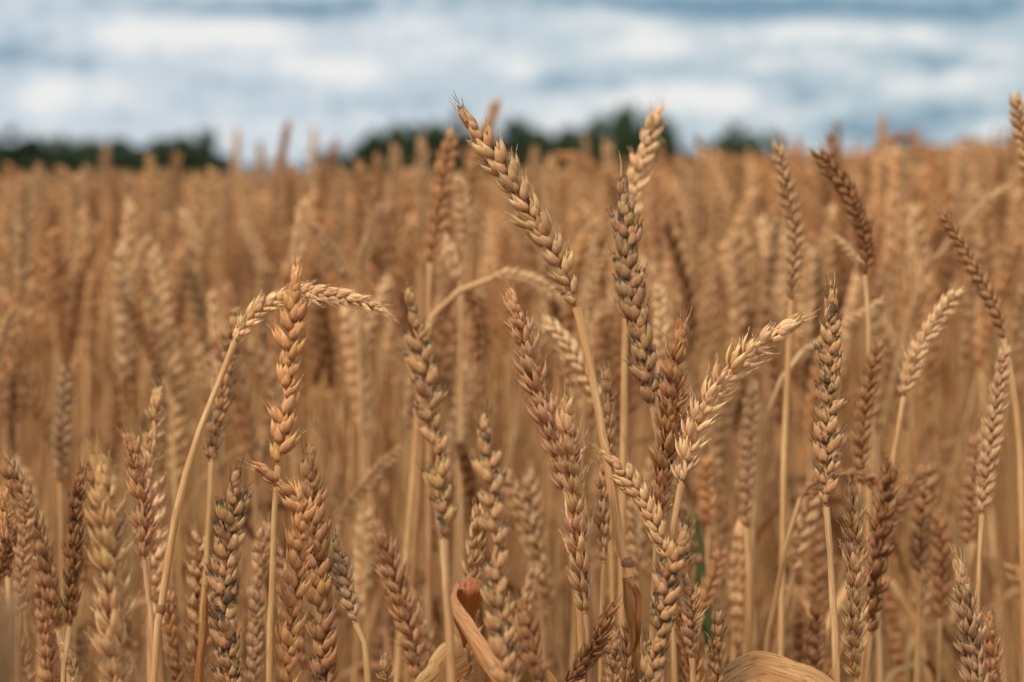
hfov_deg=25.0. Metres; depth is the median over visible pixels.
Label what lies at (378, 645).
wheat stalk
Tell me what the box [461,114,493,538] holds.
wheat stalk
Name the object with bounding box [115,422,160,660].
wheat stalk
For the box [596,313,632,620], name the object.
wheat stalk
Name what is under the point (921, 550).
wheat stalk
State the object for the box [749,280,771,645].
wheat stalk
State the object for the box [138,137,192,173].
tree
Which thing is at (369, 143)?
tree
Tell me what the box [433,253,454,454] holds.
wheat stalk
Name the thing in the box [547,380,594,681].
wheat stalk
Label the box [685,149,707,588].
wheat stalk
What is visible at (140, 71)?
sky
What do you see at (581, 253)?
wheat stalk
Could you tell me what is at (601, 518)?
wheat stalk
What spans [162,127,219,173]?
tree
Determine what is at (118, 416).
wheat stalk
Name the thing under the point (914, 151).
wheat stalk
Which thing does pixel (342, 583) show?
wheat stalk
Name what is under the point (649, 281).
wheat stalk
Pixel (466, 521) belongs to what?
wheat stalk
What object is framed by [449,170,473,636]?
wheat stalk
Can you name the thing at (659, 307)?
wheat stalk
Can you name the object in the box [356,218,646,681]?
wheat stalk
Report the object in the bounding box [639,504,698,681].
wheat stalk
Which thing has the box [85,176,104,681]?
wheat stalk
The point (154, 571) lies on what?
wheat stalk
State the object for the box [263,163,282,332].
wheat stalk
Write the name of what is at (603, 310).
wheat stalk
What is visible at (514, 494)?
wheat stalk
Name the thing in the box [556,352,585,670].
wheat stalk
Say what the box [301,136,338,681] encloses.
wheat stalk
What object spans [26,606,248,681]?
wheat stalk
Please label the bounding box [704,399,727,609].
wheat stalk
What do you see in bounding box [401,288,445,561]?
wheat stalk
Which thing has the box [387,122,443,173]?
tree
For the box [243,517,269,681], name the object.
wheat stalk
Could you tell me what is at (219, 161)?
tree
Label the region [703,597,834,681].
wheat stalk
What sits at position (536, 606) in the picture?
wheat stalk
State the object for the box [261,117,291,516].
wheat stalk
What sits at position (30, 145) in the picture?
tree
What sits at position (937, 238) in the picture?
wheat stalk
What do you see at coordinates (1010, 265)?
wheat stalk
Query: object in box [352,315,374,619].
wheat stalk
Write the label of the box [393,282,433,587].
wheat stalk
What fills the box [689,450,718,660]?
wheat stalk
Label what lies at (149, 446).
wheat stalk
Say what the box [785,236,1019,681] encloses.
wheat stalk
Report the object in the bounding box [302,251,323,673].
wheat stalk
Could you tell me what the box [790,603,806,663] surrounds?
wheat stalk
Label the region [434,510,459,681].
wheat stalk
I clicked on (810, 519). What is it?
wheat stalk
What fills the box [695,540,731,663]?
wheat stalk
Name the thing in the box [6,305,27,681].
wheat stalk
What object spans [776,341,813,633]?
wheat stalk
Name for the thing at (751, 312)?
wheat stalk
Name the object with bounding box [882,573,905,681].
wheat stalk
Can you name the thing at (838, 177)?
wheat stalk
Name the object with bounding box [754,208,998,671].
wheat stalk
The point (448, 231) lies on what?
wheat stalk
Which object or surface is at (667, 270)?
wheat stalk
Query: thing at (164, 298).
wheat stalk
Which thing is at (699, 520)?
wheat stalk
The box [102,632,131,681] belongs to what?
wheat stalk
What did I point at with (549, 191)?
wheat stalk
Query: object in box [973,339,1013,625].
wheat stalk
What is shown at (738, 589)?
wheat stalk
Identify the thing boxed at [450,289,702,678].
wheat stalk
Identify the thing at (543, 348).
wheat stalk
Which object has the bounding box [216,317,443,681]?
wheat stalk
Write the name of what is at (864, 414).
wheat stalk
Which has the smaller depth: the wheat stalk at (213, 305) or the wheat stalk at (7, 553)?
the wheat stalk at (7, 553)
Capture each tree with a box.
[0,124,47,173]
[27,135,73,173]
[52,136,101,173]
[78,137,138,173]
[117,136,160,173]
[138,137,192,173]
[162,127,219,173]
[194,152,232,173]
[304,148,354,173]
[331,147,372,173]
[352,121,412,173]
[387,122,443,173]
[426,110,469,173]
[452,127,510,173]
[498,115,549,171]
[520,131,558,170]
[546,112,614,170]
[579,119,631,166]
[611,102,680,167]
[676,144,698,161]
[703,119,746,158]
[724,129,784,162]
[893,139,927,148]
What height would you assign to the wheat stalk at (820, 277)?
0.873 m
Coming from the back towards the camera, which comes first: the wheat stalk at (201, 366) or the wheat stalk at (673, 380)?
the wheat stalk at (201, 366)
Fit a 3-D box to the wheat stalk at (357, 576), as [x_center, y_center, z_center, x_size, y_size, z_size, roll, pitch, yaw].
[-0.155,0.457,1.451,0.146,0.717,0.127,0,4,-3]
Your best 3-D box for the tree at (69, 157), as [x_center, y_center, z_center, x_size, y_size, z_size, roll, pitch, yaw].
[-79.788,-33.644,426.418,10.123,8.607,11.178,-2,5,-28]
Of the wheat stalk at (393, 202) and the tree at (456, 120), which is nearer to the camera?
the wheat stalk at (393, 202)
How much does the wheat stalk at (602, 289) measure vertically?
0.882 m
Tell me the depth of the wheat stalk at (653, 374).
1.69 m
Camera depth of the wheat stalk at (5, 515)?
0.89 m
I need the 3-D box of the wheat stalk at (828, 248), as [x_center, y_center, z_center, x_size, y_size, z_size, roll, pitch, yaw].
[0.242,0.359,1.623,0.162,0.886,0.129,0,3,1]
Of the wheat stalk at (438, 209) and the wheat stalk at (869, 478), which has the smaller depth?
the wheat stalk at (869, 478)
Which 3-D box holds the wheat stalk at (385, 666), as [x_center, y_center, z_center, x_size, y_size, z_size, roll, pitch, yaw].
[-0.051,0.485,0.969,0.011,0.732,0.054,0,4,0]
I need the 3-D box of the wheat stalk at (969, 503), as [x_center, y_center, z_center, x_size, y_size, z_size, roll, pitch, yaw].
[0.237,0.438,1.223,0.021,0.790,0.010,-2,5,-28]
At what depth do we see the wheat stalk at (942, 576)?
1.20 m
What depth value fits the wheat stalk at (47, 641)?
1.02 m
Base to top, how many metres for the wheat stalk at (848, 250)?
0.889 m
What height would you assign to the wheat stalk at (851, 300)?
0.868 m
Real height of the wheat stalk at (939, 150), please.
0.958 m
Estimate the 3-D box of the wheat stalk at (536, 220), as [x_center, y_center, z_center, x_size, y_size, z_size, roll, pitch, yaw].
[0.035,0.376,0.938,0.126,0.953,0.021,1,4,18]
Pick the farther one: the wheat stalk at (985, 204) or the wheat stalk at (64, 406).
the wheat stalk at (985, 204)
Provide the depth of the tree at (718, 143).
429.88 m
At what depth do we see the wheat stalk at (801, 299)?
1.63 m
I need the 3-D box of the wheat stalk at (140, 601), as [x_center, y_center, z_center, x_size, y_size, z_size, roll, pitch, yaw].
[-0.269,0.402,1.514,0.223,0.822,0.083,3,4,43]
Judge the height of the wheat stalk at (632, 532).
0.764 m
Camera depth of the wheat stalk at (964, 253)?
1.09 m
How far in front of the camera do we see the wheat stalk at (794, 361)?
1.22 m
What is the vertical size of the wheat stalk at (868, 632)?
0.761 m
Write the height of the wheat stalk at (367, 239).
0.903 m
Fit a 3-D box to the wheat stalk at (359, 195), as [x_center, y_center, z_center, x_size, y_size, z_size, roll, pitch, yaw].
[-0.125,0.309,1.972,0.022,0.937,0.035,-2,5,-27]
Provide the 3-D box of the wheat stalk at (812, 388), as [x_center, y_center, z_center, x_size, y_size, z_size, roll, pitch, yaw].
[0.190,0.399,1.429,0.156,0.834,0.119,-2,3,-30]
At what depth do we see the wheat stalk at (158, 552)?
1.06 m
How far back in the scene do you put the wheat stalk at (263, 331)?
1.68 m
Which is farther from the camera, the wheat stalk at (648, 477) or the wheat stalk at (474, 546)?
the wheat stalk at (648, 477)
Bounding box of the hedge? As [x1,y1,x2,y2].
[222,161,308,173]
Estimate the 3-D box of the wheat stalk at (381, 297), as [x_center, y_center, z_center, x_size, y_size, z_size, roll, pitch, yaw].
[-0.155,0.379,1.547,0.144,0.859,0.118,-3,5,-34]
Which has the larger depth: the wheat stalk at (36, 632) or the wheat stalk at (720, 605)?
the wheat stalk at (36, 632)
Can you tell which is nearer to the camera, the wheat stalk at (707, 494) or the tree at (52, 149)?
the wheat stalk at (707, 494)
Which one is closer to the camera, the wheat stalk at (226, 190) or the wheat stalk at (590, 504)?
the wheat stalk at (590, 504)
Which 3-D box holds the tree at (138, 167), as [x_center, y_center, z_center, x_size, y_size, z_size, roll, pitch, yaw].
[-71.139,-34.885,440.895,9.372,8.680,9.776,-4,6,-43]
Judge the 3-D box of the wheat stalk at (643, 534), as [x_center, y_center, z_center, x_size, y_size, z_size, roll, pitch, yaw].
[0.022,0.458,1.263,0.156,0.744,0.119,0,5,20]
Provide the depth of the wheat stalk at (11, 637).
0.39 m
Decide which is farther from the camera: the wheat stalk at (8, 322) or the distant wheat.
the distant wheat
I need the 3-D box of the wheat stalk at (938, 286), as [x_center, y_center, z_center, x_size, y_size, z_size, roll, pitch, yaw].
[0.199,0.365,1.704,0.200,0.864,0.188,3,5,32]
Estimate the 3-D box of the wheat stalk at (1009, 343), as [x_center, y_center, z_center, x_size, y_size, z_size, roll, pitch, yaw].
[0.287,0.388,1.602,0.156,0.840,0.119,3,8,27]
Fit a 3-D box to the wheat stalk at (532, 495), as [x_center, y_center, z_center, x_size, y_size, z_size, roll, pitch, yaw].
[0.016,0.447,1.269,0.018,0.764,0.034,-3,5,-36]
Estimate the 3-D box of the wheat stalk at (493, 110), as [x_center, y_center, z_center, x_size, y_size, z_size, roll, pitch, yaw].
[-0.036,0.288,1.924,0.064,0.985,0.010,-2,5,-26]
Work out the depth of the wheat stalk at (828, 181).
2.66 m
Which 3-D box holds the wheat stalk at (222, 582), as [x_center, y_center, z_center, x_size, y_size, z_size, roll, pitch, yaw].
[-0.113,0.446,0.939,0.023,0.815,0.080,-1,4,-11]
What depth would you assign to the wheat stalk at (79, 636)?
1.25 m
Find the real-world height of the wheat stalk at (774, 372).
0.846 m
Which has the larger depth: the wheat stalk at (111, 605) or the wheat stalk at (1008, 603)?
the wheat stalk at (1008, 603)
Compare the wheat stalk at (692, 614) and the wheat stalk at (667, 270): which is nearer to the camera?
the wheat stalk at (692, 614)
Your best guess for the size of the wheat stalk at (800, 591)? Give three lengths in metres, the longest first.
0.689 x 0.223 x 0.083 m
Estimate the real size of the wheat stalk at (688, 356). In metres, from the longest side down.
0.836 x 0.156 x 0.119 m
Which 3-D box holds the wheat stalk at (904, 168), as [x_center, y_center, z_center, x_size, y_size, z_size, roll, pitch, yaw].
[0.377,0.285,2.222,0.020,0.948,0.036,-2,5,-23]
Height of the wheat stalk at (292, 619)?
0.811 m
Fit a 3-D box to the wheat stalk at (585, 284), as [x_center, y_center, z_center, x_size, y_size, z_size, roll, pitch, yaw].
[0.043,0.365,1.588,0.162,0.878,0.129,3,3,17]
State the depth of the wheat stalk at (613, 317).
1.64 m
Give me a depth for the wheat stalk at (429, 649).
1.21 m
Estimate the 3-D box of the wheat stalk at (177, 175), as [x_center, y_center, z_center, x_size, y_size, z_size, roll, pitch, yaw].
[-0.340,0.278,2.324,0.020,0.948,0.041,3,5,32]
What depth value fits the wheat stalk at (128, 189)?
2.10 m
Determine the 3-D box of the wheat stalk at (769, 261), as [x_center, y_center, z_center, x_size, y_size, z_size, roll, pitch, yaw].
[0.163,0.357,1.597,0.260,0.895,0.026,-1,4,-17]
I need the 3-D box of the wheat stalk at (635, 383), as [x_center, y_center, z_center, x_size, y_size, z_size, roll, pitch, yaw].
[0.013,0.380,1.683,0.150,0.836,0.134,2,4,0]
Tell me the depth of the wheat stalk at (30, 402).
1.57 m
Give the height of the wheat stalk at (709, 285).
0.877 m
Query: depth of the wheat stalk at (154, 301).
1.56 m
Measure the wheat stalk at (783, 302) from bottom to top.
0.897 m
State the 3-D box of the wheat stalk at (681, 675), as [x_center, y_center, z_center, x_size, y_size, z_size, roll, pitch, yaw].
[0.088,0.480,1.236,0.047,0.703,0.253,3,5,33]
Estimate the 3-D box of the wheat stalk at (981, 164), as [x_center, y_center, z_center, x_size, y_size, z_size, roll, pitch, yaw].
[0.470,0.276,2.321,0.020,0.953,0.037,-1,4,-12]
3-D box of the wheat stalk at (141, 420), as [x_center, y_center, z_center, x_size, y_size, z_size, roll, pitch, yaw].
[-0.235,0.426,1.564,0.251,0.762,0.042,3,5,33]
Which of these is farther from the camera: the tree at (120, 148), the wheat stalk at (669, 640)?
the tree at (120, 148)
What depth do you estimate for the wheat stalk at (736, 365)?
0.93 m
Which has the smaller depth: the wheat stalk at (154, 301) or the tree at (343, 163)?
the wheat stalk at (154, 301)
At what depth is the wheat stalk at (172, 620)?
1.04 m
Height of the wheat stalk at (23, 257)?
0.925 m
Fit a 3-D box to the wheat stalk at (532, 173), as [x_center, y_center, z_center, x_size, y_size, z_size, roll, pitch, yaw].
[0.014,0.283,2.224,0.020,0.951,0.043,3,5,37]
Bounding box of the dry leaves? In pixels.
[24,297,1023,681]
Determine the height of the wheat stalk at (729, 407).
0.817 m
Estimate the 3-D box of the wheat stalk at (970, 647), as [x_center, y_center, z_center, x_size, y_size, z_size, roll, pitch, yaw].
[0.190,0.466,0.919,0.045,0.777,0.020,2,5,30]
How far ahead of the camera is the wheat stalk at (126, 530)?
1.65 m
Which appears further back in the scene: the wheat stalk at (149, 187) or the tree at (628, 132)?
the tree at (628, 132)
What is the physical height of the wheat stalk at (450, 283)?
0.875 m
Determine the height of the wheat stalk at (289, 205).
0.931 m
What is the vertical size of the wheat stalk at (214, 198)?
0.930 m
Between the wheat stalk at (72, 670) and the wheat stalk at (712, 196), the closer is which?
the wheat stalk at (72, 670)
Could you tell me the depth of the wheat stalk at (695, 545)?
1.20 m
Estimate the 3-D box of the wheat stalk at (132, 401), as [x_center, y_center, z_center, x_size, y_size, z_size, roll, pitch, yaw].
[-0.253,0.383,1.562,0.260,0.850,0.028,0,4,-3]
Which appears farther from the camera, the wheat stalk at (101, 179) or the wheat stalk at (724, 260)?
the wheat stalk at (101, 179)
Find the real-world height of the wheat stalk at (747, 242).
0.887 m
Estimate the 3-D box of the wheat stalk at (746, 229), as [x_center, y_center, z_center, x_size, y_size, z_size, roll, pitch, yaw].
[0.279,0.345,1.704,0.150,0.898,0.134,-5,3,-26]
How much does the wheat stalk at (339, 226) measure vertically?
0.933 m
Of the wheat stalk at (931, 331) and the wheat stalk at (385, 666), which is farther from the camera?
the wheat stalk at (931, 331)
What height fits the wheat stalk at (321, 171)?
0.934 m
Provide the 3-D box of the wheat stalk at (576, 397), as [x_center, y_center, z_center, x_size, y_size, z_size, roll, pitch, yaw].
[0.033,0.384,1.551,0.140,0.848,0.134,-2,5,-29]
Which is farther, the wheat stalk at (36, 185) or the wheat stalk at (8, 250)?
the wheat stalk at (36, 185)
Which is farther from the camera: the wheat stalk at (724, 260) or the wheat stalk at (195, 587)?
the wheat stalk at (724, 260)
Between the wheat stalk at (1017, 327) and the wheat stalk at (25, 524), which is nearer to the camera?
the wheat stalk at (25, 524)
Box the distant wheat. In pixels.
[0,174,484,183]
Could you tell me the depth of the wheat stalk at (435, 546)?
1.44 m
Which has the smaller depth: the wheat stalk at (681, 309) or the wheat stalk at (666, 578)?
the wheat stalk at (666, 578)
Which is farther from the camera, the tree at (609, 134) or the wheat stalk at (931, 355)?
the tree at (609, 134)
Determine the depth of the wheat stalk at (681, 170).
2.20 m
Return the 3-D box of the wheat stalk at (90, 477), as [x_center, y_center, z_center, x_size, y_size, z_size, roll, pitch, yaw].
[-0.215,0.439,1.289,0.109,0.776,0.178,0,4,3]
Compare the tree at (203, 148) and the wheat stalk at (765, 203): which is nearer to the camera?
the wheat stalk at (765, 203)
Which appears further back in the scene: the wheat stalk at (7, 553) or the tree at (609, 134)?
the tree at (609, 134)
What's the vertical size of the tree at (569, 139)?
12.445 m
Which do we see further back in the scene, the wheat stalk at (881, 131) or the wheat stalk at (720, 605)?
the wheat stalk at (881, 131)
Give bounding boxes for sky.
[0,0,1023,173]
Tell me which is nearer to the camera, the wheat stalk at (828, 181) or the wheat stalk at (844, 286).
the wheat stalk at (844, 286)
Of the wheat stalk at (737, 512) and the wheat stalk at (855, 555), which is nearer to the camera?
the wheat stalk at (855, 555)
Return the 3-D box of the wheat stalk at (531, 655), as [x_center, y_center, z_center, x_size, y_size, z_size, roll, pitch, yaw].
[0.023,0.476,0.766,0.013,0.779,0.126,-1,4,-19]
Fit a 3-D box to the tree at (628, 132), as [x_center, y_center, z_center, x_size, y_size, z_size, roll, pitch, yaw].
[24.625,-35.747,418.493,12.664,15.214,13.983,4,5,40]
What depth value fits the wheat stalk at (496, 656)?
0.80 m
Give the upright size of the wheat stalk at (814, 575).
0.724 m
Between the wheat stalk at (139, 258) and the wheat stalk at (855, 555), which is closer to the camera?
the wheat stalk at (855, 555)
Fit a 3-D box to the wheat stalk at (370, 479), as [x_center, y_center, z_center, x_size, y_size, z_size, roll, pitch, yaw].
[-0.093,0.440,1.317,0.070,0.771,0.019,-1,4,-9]
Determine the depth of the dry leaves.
1.91 m
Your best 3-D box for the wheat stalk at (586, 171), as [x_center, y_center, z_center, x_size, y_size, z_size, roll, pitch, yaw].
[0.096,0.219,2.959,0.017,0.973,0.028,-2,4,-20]
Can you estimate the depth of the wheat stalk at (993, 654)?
1.00 m
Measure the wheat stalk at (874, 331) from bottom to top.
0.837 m
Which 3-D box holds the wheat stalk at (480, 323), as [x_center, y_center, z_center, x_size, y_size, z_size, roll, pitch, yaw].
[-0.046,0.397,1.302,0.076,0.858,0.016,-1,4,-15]
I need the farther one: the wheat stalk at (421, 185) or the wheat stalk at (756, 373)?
the wheat stalk at (421, 185)
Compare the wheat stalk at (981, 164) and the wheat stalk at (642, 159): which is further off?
the wheat stalk at (981, 164)
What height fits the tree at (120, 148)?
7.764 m
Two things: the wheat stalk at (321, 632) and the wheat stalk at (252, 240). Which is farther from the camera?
the wheat stalk at (252, 240)
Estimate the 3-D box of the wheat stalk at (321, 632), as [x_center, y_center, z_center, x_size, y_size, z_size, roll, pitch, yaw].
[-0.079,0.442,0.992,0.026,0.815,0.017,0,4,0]
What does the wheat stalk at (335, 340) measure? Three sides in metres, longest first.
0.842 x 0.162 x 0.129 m
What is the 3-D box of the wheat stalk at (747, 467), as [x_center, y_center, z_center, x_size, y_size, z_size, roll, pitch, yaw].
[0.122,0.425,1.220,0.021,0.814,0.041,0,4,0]
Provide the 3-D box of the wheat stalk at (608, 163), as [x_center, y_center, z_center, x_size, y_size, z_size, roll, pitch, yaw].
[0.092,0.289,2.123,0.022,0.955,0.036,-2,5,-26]
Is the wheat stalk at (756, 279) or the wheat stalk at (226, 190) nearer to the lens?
the wheat stalk at (756, 279)
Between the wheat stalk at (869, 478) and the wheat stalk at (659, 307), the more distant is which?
the wheat stalk at (659, 307)
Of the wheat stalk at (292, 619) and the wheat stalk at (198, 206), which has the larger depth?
the wheat stalk at (198, 206)
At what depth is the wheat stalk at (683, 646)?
1.03 m
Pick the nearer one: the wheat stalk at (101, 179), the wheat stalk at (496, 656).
the wheat stalk at (496, 656)
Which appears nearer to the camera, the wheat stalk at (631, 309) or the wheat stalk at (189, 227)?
the wheat stalk at (631, 309)
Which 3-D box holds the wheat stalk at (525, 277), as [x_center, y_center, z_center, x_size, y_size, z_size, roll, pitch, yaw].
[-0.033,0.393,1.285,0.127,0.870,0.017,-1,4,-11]
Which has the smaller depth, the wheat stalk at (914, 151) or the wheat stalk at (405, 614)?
the wheat stalk at (405, 614)
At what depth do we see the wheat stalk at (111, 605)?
0.80 m
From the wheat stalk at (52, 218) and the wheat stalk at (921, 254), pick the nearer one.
the wheat stalk at (921, 254)
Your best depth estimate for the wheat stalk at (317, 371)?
1.55 m
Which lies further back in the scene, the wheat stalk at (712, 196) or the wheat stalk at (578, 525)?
the wheat stalk at (712, 196)
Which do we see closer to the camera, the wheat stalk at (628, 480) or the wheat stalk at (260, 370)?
the wheat stalk at (628, 480)
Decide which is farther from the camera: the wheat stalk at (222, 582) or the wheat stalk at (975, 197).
the wheat stalk at (975, 197)
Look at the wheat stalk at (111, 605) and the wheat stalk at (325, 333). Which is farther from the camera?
the wheat stalk at (325, 333)
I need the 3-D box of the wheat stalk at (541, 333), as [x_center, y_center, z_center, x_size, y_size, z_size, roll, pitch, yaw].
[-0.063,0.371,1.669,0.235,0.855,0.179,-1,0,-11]
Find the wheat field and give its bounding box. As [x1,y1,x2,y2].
[0,119,1023,681]
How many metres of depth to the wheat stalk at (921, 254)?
1.59 m
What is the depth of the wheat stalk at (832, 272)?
1.68 m
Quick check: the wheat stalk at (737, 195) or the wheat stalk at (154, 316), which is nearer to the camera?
the wheat stalk at (154, 316)
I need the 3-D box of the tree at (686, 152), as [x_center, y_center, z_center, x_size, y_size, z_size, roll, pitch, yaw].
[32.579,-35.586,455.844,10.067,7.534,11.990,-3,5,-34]
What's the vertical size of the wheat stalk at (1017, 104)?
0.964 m
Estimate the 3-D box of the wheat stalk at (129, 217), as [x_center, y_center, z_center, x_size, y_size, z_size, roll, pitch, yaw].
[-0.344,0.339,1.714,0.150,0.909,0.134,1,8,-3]
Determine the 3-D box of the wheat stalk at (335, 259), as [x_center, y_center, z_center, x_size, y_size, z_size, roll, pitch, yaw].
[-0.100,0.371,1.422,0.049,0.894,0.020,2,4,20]
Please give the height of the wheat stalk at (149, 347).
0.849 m
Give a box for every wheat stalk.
[0,175,17,585]
[0,283,25,681]
[0,304,17,363]
[0,365,226,673]
[0,443,69,681]
[0,480,16,597]
[0,521,20,584]
[0,558,41,681]
[0,581,35,681]
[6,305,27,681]
[8,168,38,681]
[9,350,106,666]
[10,469,36,676]
[15,454,48,681]
[25,295,310,681]
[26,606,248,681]
[29,160,47,521]
[29,169,42,648]
[31,557,60,681]
[39,194,67,673]
[44,356,79,643]
[56,637,82,681]
[59,460,88,681]
[63,171,89,611]
[66,440,103,657]
[66,614,94,681]
[76,428,140,681]
[80,161,91,679]
[80,526,140,681]
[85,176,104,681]
[85,362,129,681]
[87,142,110,470]
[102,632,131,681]
[105,163,123,660]
[106,238,136,681]
[109,274,136,681]
[109,310,128,669]
[114,165,141,681]
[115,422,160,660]
[117,194,138,563]
[121,232,150,585]
[121,295,185,676]
[121,315,220,652]
[132,412,158,681]
[133,253,275,681]
[133,463,170,681]
[138,377,166,681]
[140,294,217,681]
[141,150,158,569]
[143,240,177,485]
[144,279,380,675]
[145,291,167,681]
[150,281,398,681]
[153,544,172,681]
[155,165,176,541]
[160,347,190,681]
[161,578,189,681]
[167,146,186,528]
[171,242,198,681]
[173,206,218,666]
[181,524,220,681]
[181,532,215,681]
[185,240,467,674]
[187,169,212,545]
[188,342,443,681]
[194,452,254,681]
[198,301,247,644]
[204,330,273,680]
[205,163,224,490]
[207,285,225,524]
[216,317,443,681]
[220,172,235,454]
[230,127,242,471]
[234,268,394,681]
[236,216,280,681]
[236,455,319,681]
[237,170,254,582]
[240,307,289,618]
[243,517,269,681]
[244,334,319,619]
[254,511,315,681]
[255,139,265,441]
[256,255,278,681]
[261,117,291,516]
[262,254,315,681]
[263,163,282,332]
[274,288,562,681]
[280,162,299,528]
[287,196,311,676]
[297,169,312,673]
[298,335,334,681]
[299,427,340,681]
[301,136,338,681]
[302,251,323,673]
[306,219,368,651]
[308,256,359,681]
[309,126,318,192]
[311,157,328,651]
[320,305,350,677]
[326,524,370,681]
[329,443,408,608]
[330,161,350,681]
[333,296,467,681]
[337,305,392,678]
[340,202,383,681]
[345,157,371,585]
[351,504,376,681]
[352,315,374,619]
[355,156,521,677]
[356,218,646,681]
[366,149,389,681]
[369,505,426,681]
[369,568,425,681]
[373,646,396,681]
[376,273,404,680]
[383,239,416,674]
[385,141,404,654]
[393,267,563,681]
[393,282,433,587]
[393,587,435,666]
[399,277,460,681]
[400,247,652,681]
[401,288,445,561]
[404,285,495,681]
[412,445,476,681]
[413,132,432,609]
[414,396,558,681]
[419,123,462,657]
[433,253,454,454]
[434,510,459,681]
[438,150,456,480]
[439,230,463,681]
[441,356,476,681]
[442,358,477,586]
[448,90,643,681]
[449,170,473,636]
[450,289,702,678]
[451,498,499,616]
[452,432,536,681]
[458,96,502,566]
[459,495,488,681]
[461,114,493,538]
[464,284,617,679]
[476,231,590,681]
[499,276,585,681]
[499,460,565,681]
[501,147,519,619]
[509,560,542,681]
[510,583,550,681]
[512,463,547,661]
[519,140,543,675]
[519,267,716,681]
[526,508,554,662]
[531,334,564,663]
[533,309,615,643]
[539,217,600,657]
[539,267,605,675]
[540,154,561,623]
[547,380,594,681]
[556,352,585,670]
[564,296,612,671]
[564,594,624,681]
[569,235,597,674]
[570,244,608,671]
[575,301,852,681]
[580,132,591,445]
[583,260,742,657]
[588,357,622,681]
[591,211,913,681]
[592,444,677,681]
[593,229,611,681]
[594,136,615,603]
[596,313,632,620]
[597,335,630,651]
[600,617,621,681]
[605,153,670,681]
[613,235,846,661]
[615,518,652,623]
[615,597,645,681]
[618,93,668,681]
[618,316,634,678]
[626,497,643,652]
[628,301,651,500]
[638,252,956,681]
[638,440,655,588]
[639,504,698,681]
[642,202,955,637]
[642,286,656,405]
[642,305,694,641]
[643,272,934,656]
[645,595,684,681]
[646,190,676,646]
[646,280,671,591]
[648,555,706,681]
[655,301,820,680]
[659,214,699,681]
[660,238,682,680]
[664,225,705,554]
[667,299,701,589]
[669,475,722,667]
[669,621,706,681]
[670,230,693,586]
[671,147,689,604]
[676,339,761,583]
[679,348,733,594]
[679,569,706,681]
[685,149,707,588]
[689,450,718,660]
[695,432,730,602]
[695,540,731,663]
[696,235,721,530]
[699,576,730,670]
[700,258,863,680]
[702,225,754,681]
[703,147,725,449]
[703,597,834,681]
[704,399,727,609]
[705,233,1023,680]
[715,258,959,667]
[715,307,815,661]
[716,236,1017,681]
[725,150,750,631]
[726,227,756,647]
[727,196,786,664]
[727,376,764,653]
[727,465,764,661]
[727,515,745,658]
[732,214,777,582]
[733,228,796,658]
[743,278,1023,681]
[743,292,885,654]
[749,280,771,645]
[754,150,772,609]
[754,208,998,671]
[755,291,797,609]
[756,241,843,665]
[757,208,872,681]
[763,466,882,651]
[767,133,809,655]
[772,425,850,653]
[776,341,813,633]
[784,240,848,678]
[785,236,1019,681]
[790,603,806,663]
[793,581,831,673]
[797,598,829,674]
[801,316,842,661]
[804,503,828,659]
[807,139,878,681]
[809,222,836,606]
[809,272,856,681]
[818,181,1012,668]
[819,139,838,567]
[822,551,1018,681]
[825,251,849,542]
[828,258,943,656]
[830,458,931,675]
[831,232,882,681]
[837,468,871,681]
[844,329,888,680]
[859,283,966,681]
[861,307,886,681]
[861,450,902,681]
[861,528,884,658]
[864,371,883,540]
[865,111,887,349]
[870,263,894,681]
[870,309,927,681]
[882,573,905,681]
[891,145,915,631]
[899,126,920,607]
[904,217,916,648]
[904,274,944,681]
[906,200,959,678]
[906,455,943,681]
[907,488,940,657]
[908,200,932,680]
[925,508,958,681]
[933,141,946,509]
[935,202,1023,681]
[945,541,989,681]
[955,147,976,668]
[955,428,982,681]
[963,179,1001,637]
[973,142,990,579]
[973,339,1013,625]
[980,317,1021,600]
[981,599,1006,681]
[993,141,1012,574]
[1007,86,1023,179]
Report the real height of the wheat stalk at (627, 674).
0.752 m

